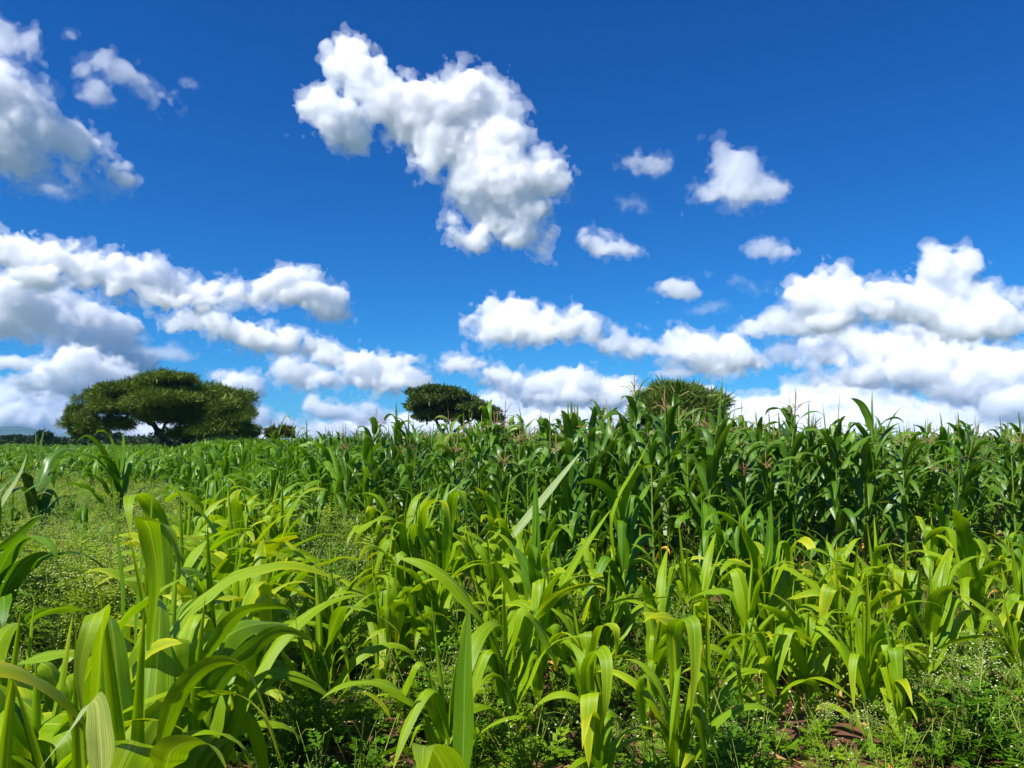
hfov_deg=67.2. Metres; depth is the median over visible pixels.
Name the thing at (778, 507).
maize plant
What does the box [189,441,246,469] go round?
maize plant
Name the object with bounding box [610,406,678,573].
maize plant
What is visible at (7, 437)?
tree
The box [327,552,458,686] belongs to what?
maize plant
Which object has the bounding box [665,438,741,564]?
maize plant
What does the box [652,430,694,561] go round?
maize plant
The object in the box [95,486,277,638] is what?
maize plant
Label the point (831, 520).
maize plant
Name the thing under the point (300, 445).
maize plant
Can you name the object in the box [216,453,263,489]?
maize plant
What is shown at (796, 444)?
maize plant
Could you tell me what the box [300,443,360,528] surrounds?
maize plant
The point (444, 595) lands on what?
maize plant
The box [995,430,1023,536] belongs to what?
maize plant
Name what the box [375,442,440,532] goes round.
maize plant
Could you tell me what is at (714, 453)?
maize plant
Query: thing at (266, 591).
maize plant
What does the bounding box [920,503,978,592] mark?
maize plant
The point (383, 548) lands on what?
maize plant
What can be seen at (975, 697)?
flowering weed
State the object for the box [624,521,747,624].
maize plant
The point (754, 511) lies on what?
maize plant
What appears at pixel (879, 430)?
maize plant
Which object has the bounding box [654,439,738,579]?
maize plant
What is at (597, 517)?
maize plant
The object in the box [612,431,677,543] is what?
maize plant
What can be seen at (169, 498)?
maize plant
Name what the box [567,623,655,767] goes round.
maize plant
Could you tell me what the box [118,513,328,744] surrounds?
maize plant
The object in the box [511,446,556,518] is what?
maize plant
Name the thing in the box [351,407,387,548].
maize plant
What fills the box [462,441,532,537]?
maize plant
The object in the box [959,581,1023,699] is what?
maize plant
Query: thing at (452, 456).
maize plant
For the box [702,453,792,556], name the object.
maize plant
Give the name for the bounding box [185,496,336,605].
maize plant
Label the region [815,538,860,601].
maize plant
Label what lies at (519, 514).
maize plant
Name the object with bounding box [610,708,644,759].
flowering weed
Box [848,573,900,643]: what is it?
maize plant
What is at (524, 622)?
maize plant
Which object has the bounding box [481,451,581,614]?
maize plant
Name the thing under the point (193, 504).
maize plant
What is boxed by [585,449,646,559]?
maize plant
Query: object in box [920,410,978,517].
maize plant
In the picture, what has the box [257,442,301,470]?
maize plant
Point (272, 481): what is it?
maize plant
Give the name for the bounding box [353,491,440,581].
maize plant
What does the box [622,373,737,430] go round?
thorn tree
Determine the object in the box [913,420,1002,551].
maize plant
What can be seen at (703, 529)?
maize plant
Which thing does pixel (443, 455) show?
maize plant
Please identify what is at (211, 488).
maize plant
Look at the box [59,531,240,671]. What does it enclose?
maize plant
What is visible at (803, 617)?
maize plant
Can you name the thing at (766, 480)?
maize plant
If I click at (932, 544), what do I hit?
maize plant
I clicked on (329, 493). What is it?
maize plant
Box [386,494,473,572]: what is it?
maize plant
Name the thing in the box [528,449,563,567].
maize plant
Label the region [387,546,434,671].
maize plant
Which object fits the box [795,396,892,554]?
maize plant
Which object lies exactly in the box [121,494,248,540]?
maize plant
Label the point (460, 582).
maize plant
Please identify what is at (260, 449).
maize plant
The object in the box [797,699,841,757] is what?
flowering weed
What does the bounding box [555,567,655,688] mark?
maize plant
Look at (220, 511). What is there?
maize plant
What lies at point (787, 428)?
maize plant
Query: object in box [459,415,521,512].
maize plant
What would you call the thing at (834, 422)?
maize plant
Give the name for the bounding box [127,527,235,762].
maize plant
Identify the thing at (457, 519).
maize plant
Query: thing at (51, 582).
flowering weeds
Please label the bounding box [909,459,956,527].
maize plant
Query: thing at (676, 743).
maize plant
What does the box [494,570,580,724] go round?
maize plant
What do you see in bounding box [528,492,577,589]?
maize plant
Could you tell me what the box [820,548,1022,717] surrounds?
maize plant
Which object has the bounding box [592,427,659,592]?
maize plant
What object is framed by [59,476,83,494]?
maize plant
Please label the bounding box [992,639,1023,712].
flowering weed
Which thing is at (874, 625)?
maize plant
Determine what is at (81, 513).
maize plant
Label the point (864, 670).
maize plant
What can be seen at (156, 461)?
maize field
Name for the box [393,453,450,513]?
maize plant
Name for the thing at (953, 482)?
maize plant
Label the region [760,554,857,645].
maize plant
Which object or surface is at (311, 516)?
maize plant
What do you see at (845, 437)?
maize plant
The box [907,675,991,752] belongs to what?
flowering weed
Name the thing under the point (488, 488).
maize plant
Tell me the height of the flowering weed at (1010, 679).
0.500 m
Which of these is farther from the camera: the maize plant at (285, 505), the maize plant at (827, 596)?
the maize plant at (285, 505)
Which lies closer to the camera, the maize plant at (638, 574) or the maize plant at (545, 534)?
the maize plant at (638, 574)
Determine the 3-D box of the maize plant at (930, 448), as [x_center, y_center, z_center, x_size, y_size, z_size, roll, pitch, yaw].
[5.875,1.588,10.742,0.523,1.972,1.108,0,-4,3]
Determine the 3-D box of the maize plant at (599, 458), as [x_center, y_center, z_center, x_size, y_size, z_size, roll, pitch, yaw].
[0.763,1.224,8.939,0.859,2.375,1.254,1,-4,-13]
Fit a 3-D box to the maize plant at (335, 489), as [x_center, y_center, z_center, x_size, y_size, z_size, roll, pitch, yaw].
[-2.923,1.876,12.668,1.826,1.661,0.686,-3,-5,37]
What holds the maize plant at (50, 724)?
on the ground
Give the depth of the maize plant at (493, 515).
7.65 m
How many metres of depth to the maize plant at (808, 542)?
6.49 m
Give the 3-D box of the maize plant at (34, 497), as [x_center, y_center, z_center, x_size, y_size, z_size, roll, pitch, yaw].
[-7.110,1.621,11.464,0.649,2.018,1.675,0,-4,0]
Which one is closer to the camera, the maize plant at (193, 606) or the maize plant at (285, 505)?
the maize plant at (193, 606)
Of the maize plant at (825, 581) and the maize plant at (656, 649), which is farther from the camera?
the maize plant at (825, 581)
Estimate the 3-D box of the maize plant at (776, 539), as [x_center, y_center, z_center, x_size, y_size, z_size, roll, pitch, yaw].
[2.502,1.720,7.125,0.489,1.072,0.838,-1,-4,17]
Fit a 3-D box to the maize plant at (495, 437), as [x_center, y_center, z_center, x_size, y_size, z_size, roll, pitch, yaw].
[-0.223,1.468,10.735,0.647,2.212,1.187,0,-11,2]
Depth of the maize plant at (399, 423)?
13.93 m
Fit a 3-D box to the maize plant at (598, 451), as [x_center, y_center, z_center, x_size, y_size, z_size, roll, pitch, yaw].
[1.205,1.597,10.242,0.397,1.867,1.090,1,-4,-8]
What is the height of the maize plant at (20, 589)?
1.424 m
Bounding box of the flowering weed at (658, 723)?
[656,702,667,755]
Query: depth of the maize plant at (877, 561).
6.58 m
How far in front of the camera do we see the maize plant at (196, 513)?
8.78 m
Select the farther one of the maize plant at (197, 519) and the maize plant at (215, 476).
the maize plant at (215, 476)
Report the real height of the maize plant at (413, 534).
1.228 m
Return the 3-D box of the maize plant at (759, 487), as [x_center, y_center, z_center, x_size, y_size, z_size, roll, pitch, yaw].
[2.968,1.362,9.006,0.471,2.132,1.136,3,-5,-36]
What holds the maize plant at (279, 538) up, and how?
on the ground
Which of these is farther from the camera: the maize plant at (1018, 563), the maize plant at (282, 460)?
the maize plant at (282, 460)
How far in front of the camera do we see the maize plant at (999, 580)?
5.95 m
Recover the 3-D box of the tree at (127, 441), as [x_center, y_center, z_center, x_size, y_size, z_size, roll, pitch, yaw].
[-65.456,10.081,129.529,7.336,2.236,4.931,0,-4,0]
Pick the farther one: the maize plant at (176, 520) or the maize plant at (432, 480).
the maize plant at (432, 480)
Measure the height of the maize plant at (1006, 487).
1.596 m
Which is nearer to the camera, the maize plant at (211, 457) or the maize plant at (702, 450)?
the maize plant at (702, 450)
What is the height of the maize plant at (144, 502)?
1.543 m
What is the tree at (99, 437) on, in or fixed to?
on the ground
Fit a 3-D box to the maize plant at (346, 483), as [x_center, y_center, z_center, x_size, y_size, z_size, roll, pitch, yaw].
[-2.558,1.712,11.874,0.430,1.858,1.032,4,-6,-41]
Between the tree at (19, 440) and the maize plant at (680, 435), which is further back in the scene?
the tree at (19, 440)
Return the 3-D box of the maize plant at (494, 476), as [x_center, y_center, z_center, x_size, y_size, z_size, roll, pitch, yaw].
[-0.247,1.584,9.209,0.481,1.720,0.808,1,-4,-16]
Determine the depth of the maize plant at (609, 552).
7.75 m
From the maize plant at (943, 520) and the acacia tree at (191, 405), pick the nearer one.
the maize plant at (943, 520)
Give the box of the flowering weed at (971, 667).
[930,630,1010,730]
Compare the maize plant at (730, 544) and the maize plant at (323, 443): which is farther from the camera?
the maize plant at (323, 443)
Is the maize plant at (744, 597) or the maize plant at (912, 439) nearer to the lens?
the maize plant at (744, 597)
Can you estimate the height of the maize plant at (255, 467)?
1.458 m
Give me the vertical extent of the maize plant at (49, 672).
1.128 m
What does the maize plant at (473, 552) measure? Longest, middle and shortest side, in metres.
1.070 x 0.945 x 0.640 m
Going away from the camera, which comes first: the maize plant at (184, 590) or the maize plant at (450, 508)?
the maize plant at (184, 590)
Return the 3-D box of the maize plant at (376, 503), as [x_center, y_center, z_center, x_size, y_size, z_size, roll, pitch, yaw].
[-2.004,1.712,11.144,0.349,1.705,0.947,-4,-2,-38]
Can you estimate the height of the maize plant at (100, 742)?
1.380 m
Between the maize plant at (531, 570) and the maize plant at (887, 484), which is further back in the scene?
the maize plant at (887, 484)
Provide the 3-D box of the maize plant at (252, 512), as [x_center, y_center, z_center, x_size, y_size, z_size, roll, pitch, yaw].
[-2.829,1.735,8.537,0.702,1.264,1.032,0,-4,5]
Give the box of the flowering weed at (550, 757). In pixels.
[531,707,579,763]
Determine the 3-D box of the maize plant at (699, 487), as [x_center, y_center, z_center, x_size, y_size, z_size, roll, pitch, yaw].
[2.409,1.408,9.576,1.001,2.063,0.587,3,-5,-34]
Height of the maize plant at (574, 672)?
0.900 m
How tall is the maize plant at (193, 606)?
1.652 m
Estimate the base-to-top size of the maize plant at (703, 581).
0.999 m
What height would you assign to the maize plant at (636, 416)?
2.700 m
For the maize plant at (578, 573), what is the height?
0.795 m
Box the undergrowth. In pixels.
[8,519,1023,767]
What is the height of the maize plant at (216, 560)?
1.333 m
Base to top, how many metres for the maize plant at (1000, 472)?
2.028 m
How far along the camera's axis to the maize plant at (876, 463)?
9.96 m
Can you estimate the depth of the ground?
4.61 m
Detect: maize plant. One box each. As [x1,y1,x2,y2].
[0,427,75,542]
[0,455,102,654]
[0,482,31,594]
[0,482,332,767]
[0,491,47,540]
[0,517,279,767]
[0,574,262,767]
[0,600,72,712]
[0,604,199,767]
[0,623,57,765]
[2,604,194,767]
[12,612,257,767]
[26,493,250,767]
[55,430,158,531]
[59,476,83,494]
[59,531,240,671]
[65,505,119,559]
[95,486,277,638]
[111,511,199,585]
[112,509,237,596]
[115,524,335,767]
[116,529,295,638]
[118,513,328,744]
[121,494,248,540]
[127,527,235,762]
[130,515,256,574]
[130,526,314,764]
[131,595,370,767]
[133,487,227,538]
[136,477,158,492]
[154,462,228,516]
[158,486,172,513]
[159,473,221,521]
[165,480,267,568]
[165,484,324,578]
[166,475,261,552]
[167,473,242,516]
[172,568,281,610]
[175,519,268,574]
[180,505,358,678]
[181,475,256,514]
[182,479,247,516]
[183,445,239,481]
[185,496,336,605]
[186,453,216,504]
[187,505,209,529]
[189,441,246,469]
[198,487,292,514]
[200,520,246,563]
[203,461,224,497]
[212,446,232,477]
[213,449,262,492]
[213,498,254,552]
[213,539,289,746]
[214,474,260,530]
[214,522,305,681]
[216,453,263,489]
[218,440,271,476]
[218,477,258,512]
[224,468,274,501]
[224,478,242,497]
[226,477,320,541]
[230,482,303,523]
[233,471,309,520]
[235,459,275,498]
[240,485,329,548]
[242,487,295,552]
[245,494,278,526]
[252,447,286,479]
[253,454,314,509]
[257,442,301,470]
[259,463,308,510]
[260,438,327,513]
[261,415,290,456]
[261,559,420,754]
[262,442,311,474]
[266,490,299,541]
[268,483,309,528]
[269,440,308,470]
[269,452,307,500]
[272,551,392,674]
[278,481,311,532]
[285,539,409,696]
[286,446,343,508]
[286,485,341,553]
[294,436,326,483]
[299,435,360,521]
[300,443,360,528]
[300,447,362,529]
[319,451,362,521]
[323,601,535,767]
[324,460,376,532]
[325,437,362,532]
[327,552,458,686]
[339,436,383,552]
[347,488,394,564]
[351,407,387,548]
[351,557,427,701]
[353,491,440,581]
[353,551,381,664]
[354,448,394,526]
[359,482,441,643]
[364,549,499,678]
[368,511,444,608]
[370,448,387,530]
[374,430,403,521]
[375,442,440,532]
[380,490,491,630]
[383,444,423,530]
[384,405,426,517]
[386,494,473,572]
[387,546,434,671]
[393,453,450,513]
[395,448,445,527]
[395,484,473,541]
[395,557,600,756]
[404,457,468,528]
[412,604,473,767]
[426,435,476,525]
[431,520,531,621]
[432,440,467,534]
[435,525,486,618]
[436,446,488,535]
[437,451,516,543]
[444,449,504,561]
[448,511,466,578]
[453,589,565,690]
[455,535,517,617]
[457,445,533,566]
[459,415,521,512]
[461,482,515,609]
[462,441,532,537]
[468,417,496,543]
[468,444,515,510]
[471,430,556,528]
[476,524,586,657]
[477,412,515,526]
[478,521,557,558]
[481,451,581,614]
[481,502,565,542]
[490,473,676,707]
[491,539,606,665]
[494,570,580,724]
[495,526,559,569]
[502,444,558,533]
[506,434,539,523]
[506,560,584,684]
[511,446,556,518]
[525,445,540,524]
[527,439,594,558]
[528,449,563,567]
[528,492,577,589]
[530,436,564,556]
[530,496,600,591]
[533,412,619,546]
[539,404,595,577]
[540,400,588,469]
[541,550,612,630]
[545,405,597,563]
[551,586,637,726]
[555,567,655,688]
[556,392,623,550]
[567,538,605,632]
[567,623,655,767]
[575,444,674,625]
[576,442,614,562]
[582,543,631,601]
[585,435,616,552]
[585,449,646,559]
[586,402,632,547]
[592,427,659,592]
[593,421,633,555]
[597,615,782,767]
[603,376,653,557]
[607,428,697,582]
[607,438,628,558]
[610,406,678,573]
[610,520,703,628]
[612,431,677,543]
[617,602,682,737]
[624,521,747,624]
[637,395,659,548]
[637,550,678,679]
[639,409,682,557]
[642,597,780,765]
[646,386,707,567]
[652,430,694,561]
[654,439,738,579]
[655,406,736,555]
[655,409,701,543]
[665,379,765,562]
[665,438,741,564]
[675,496,719,584]
[679,390,775,544]
[681,605,812,719]
[685,419,738,557]
[686,534,723,653]
[686,560,801,691]
[689,420,775,557]
[697,415,754,538]
[700,496,840,653]
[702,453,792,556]
[703,503,760,567]
[708,504,733,617]
[709,553,750,640]
[711,510,767,587]
[717,620,819,750]
[718,446,771,552]
[724,439,765,528]
[724,504,766,562]
[725,402,774,511]
[734,410,805,541]
[736,435,832,545]
[743,520,817,620]
[747,389,848,567]
[747,448,801,568]
[757,582,836,689]
[757,592,854,728]
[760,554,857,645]
[762,415,817,513]
[762,522,804,608]
[763,404,864,586]
[763,462,820,573]
[766,430,807,568]
[774,544,920,698]
[775,402,855,560]
[784,528,865,581]
[788,576,928,721]
[793,414,843,550]
[793,434,853,563]
[794,419,855,522]
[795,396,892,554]
[798,578,946,748]
[802,561,880,636]
[803,447,850,550]
[805,422,882,555]
[806,539,893,621]
[815,431,890,562]
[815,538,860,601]
[816,394,922,560]
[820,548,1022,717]
[821,518,928,628]
[833,438,889,560]
[840,441,896,566]
[841,438,917,548]
[841,476,883,533]
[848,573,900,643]
[854,457,933,561]
[859,593,878,631]
[863,423,895,513]
[873,587,916,764]
[876,433,948,552]
[877,435,943,546]
[878,453,952,570]
[881,426,934,569]
[885,532,928,669]
[895,421,952,537]
[898,510,1011,655]
[909,437,960,531]
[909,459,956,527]
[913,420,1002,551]
[915,516,952,578]
[918,453,950,540]
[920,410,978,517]
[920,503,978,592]
[926,452,998,533]
[932,548,997,645]
[937,462,990,543]
[942,448,991,538]
[944,448,997,533]
[950,436,1017,561]
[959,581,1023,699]
[977,421,1023,540]
[977,425,1023,543]
[979,463,1013,545]
[980,531,1023,608]
[981,529,1023,607]
[985,575,1013,592]
[993,453,1022,572]
[993,534,1023,594]
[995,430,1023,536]
[995,539,1023,676]
[996,444,1023,542]
[1016,454,1023,468]
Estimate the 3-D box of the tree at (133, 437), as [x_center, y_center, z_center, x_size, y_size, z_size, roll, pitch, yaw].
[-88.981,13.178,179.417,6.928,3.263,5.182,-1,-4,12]
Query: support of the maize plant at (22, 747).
on the ground
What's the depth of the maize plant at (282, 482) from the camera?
12.66 m
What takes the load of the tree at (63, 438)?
on the ground
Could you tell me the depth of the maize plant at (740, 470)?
8.97 m
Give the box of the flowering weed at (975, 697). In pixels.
[939,648,1017,751]
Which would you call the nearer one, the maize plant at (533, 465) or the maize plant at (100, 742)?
the maize plant at (100, 742)
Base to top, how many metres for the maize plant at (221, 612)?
1.325 m
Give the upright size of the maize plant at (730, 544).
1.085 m
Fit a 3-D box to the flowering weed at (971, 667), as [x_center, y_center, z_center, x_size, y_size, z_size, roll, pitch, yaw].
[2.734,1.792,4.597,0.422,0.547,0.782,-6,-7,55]
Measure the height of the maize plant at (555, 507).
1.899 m
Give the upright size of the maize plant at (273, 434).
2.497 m
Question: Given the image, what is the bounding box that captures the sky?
[0,0,1023,439]
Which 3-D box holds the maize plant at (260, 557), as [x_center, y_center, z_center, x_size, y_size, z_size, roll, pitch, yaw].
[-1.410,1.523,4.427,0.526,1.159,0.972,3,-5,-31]
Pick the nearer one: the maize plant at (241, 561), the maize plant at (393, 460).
the maize plant at (241, 561)
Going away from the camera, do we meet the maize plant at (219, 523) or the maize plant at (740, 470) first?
the maize plant at (219, 523)
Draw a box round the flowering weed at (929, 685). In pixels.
[881,672,945,744]
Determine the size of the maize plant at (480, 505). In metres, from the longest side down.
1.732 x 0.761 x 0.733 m
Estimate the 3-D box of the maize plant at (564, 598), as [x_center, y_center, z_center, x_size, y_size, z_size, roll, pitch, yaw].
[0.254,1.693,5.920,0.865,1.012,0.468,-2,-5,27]
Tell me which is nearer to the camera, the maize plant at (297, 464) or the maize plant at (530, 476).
the maize plant at (530, 476)
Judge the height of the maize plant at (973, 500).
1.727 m
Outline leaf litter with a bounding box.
[268,612,994,767]
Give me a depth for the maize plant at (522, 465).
9.57 m
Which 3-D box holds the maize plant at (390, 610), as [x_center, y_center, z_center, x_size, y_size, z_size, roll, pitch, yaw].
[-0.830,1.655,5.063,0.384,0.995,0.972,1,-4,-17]
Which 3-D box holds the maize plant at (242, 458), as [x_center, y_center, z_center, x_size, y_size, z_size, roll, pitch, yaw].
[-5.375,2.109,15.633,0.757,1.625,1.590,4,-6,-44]
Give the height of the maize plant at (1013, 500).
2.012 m
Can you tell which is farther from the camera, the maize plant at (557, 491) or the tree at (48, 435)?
the tree at (48, 435)
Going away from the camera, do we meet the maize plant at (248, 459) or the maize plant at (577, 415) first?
the maize plant at (577, 415)
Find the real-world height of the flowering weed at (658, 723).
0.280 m
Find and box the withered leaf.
[747,751,785,761]
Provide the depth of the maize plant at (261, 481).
13.13 m
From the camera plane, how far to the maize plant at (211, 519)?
7.00 m
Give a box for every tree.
[2,434,27,440]
[5,436,40,444]
[25,439,70,445]
[34,429,54,439]
[53,366,262,448]
[53,436,73,441]
[71,438,100,445]
[79,433,104,441]
[100,438,145,445]
[104,431,122,439]
[121,434,136,439]
[135,432,172,445]
[190,437,216,443]
[401,382,507,432]
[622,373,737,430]
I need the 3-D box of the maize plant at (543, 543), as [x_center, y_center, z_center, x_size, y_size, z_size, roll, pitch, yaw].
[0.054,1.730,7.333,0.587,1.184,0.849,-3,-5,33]
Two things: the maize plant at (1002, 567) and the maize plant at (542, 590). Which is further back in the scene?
the maize plant at (1002, 567)
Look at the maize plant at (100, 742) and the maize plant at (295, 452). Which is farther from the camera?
the maize plant at (295, 452)
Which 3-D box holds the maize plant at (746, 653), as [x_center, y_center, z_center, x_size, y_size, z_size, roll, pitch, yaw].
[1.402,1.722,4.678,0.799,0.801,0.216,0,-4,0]
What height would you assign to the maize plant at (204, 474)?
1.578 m
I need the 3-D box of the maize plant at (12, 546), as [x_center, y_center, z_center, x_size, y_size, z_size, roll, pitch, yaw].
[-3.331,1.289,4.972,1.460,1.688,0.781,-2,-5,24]
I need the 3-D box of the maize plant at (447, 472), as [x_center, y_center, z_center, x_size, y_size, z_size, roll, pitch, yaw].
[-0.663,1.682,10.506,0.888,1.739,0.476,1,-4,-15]
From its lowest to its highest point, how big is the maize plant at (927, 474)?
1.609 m
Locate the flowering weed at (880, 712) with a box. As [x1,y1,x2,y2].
[854,688,922,757]
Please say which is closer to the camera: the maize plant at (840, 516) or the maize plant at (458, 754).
the maize plant at (458, 754)
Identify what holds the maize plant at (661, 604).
on the ground
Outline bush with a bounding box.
[261,422,295,440]
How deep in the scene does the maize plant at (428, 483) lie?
11.25 m
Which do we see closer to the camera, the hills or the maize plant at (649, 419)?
the maize plant at (649, 419)
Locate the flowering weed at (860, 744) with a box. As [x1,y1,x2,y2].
[834,709,885,764]
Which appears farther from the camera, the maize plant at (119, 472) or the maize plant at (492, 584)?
the maize plant at (119, 472)
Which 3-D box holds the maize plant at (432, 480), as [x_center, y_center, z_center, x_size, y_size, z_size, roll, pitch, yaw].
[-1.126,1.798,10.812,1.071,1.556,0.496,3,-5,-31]
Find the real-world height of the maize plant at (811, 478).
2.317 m
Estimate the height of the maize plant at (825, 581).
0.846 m
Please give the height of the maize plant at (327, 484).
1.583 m
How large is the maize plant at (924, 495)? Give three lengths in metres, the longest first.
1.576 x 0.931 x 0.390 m
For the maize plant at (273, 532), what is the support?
on the ground
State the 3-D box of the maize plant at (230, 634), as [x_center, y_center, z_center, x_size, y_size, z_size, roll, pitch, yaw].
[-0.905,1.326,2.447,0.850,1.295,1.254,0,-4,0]
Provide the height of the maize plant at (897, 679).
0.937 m
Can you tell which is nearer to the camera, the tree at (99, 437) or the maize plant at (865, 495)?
the maize plant at (865, 495)
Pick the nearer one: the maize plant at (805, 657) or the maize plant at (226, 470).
the maize plant at (805, 657)
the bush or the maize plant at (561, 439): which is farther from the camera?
the bush
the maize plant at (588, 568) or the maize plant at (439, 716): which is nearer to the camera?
the maize plant at (439, 716)
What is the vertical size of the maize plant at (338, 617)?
1.110 m
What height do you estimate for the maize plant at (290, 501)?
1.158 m
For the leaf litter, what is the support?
on the ground
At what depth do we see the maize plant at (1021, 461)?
10.07 m
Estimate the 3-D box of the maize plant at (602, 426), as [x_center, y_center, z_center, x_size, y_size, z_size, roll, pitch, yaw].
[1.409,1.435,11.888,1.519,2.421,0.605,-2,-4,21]
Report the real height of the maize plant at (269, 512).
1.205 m
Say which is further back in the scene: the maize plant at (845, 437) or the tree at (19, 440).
the tree at (19, 440)
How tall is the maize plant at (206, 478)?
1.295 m
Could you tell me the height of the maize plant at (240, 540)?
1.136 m
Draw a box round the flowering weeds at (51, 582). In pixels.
[0,464,394,701]
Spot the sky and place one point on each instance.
(330, 209)
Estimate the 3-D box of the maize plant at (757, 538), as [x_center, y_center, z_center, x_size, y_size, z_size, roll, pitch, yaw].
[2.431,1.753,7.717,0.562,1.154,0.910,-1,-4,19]
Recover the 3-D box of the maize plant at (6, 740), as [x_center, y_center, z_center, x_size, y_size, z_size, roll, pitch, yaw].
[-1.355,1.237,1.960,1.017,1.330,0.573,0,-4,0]
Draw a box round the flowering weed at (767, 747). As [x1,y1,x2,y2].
[733,722,787,763]
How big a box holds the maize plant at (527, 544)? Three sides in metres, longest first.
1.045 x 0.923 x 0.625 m
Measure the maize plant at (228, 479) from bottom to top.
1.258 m
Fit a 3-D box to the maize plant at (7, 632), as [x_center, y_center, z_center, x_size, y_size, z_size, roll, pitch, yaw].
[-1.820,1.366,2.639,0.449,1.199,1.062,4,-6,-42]
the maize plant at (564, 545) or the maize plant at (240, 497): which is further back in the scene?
the maize plant at (240, 497)
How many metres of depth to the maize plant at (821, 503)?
9.76 m
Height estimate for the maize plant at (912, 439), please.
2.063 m
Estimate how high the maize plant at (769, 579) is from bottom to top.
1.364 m
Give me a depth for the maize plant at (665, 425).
9.46 m
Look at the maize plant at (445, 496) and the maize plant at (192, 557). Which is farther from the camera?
the maize plant at (445, 496)
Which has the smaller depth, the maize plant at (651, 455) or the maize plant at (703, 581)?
the maize plant at (703, 581)
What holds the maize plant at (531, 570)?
on the ground
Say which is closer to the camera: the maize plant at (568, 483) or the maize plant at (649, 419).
the maize plant at (568, 483)
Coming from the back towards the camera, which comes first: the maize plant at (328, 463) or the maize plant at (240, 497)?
the maize plant at (328, 463)
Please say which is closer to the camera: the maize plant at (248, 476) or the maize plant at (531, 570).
the maize plant at (531, 570)
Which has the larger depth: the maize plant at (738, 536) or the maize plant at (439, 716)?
the maize plant at (738, 536)
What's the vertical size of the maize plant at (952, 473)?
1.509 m
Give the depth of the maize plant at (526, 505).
8.84 m
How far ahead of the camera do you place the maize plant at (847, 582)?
6.45 m
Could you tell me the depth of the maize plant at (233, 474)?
12.68 m
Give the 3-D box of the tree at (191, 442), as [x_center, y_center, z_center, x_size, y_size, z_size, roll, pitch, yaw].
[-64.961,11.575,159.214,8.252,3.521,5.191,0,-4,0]
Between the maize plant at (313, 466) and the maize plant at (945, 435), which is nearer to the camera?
the maize plant at (945, 435)
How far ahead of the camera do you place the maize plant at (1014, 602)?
5.15 m
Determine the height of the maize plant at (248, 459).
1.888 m
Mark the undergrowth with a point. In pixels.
(736, 751)
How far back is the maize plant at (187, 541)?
5.94 m
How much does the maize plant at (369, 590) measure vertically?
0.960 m
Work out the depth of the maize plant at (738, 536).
7.09 m
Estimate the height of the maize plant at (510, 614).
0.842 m
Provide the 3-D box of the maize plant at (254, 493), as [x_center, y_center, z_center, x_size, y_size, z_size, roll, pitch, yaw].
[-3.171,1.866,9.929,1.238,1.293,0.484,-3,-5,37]
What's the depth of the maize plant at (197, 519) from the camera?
8.37 m
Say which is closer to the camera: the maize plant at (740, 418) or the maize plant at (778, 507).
the maize plant at (778, 507)
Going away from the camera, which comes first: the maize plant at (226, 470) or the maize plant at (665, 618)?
the maize plant at (665, 618)
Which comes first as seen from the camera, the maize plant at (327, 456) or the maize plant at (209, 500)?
the maize plant at (209, 500)
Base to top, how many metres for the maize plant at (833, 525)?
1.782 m
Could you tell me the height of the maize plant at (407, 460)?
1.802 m
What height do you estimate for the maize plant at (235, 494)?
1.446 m
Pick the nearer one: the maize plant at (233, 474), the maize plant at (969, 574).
the maize plant at (969, 574)
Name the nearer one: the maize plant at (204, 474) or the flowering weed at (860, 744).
the flowering weed at (860, 744)
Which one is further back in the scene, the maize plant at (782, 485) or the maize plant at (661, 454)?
the maize plant at (661, 454)
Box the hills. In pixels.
[0,426,69,437]
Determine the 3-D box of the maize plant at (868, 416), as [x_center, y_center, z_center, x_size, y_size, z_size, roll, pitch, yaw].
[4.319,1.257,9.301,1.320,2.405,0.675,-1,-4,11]
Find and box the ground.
[1,440,1023,767]
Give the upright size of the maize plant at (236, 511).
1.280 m
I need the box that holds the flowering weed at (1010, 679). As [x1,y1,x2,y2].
[992,659,1023,728]
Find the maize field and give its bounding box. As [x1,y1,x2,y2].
[0,378,1023,605]
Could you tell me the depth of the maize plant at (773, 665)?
4.40 m
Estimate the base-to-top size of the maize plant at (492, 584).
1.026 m
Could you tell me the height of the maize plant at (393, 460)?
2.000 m
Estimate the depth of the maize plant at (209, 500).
8.89 m
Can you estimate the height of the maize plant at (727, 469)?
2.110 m
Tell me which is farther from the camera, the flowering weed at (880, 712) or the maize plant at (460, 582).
the maize plant at (460, 582)
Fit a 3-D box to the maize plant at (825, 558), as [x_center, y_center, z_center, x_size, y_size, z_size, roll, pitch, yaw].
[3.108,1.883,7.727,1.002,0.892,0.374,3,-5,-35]
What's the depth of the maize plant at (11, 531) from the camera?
9.39 m
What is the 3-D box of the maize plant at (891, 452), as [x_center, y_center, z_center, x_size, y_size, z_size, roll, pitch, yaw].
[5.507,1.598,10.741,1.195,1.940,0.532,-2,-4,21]
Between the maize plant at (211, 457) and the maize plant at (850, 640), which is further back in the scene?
the maize plant at (211, 457)
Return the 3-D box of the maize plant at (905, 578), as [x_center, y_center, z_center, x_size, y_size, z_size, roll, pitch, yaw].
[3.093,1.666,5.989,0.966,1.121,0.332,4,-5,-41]
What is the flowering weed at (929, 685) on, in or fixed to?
on the ground
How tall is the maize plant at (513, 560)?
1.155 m
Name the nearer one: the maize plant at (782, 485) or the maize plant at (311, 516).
the maize plant at (782, 485)
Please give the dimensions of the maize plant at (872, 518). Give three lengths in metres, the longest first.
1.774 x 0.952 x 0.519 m
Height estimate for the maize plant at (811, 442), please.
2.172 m
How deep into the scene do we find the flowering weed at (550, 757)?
4.20 m
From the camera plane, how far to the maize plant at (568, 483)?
7.95 m
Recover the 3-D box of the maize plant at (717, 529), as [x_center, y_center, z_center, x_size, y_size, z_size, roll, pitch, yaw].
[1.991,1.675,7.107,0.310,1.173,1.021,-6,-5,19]
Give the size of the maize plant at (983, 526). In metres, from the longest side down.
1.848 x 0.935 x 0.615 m

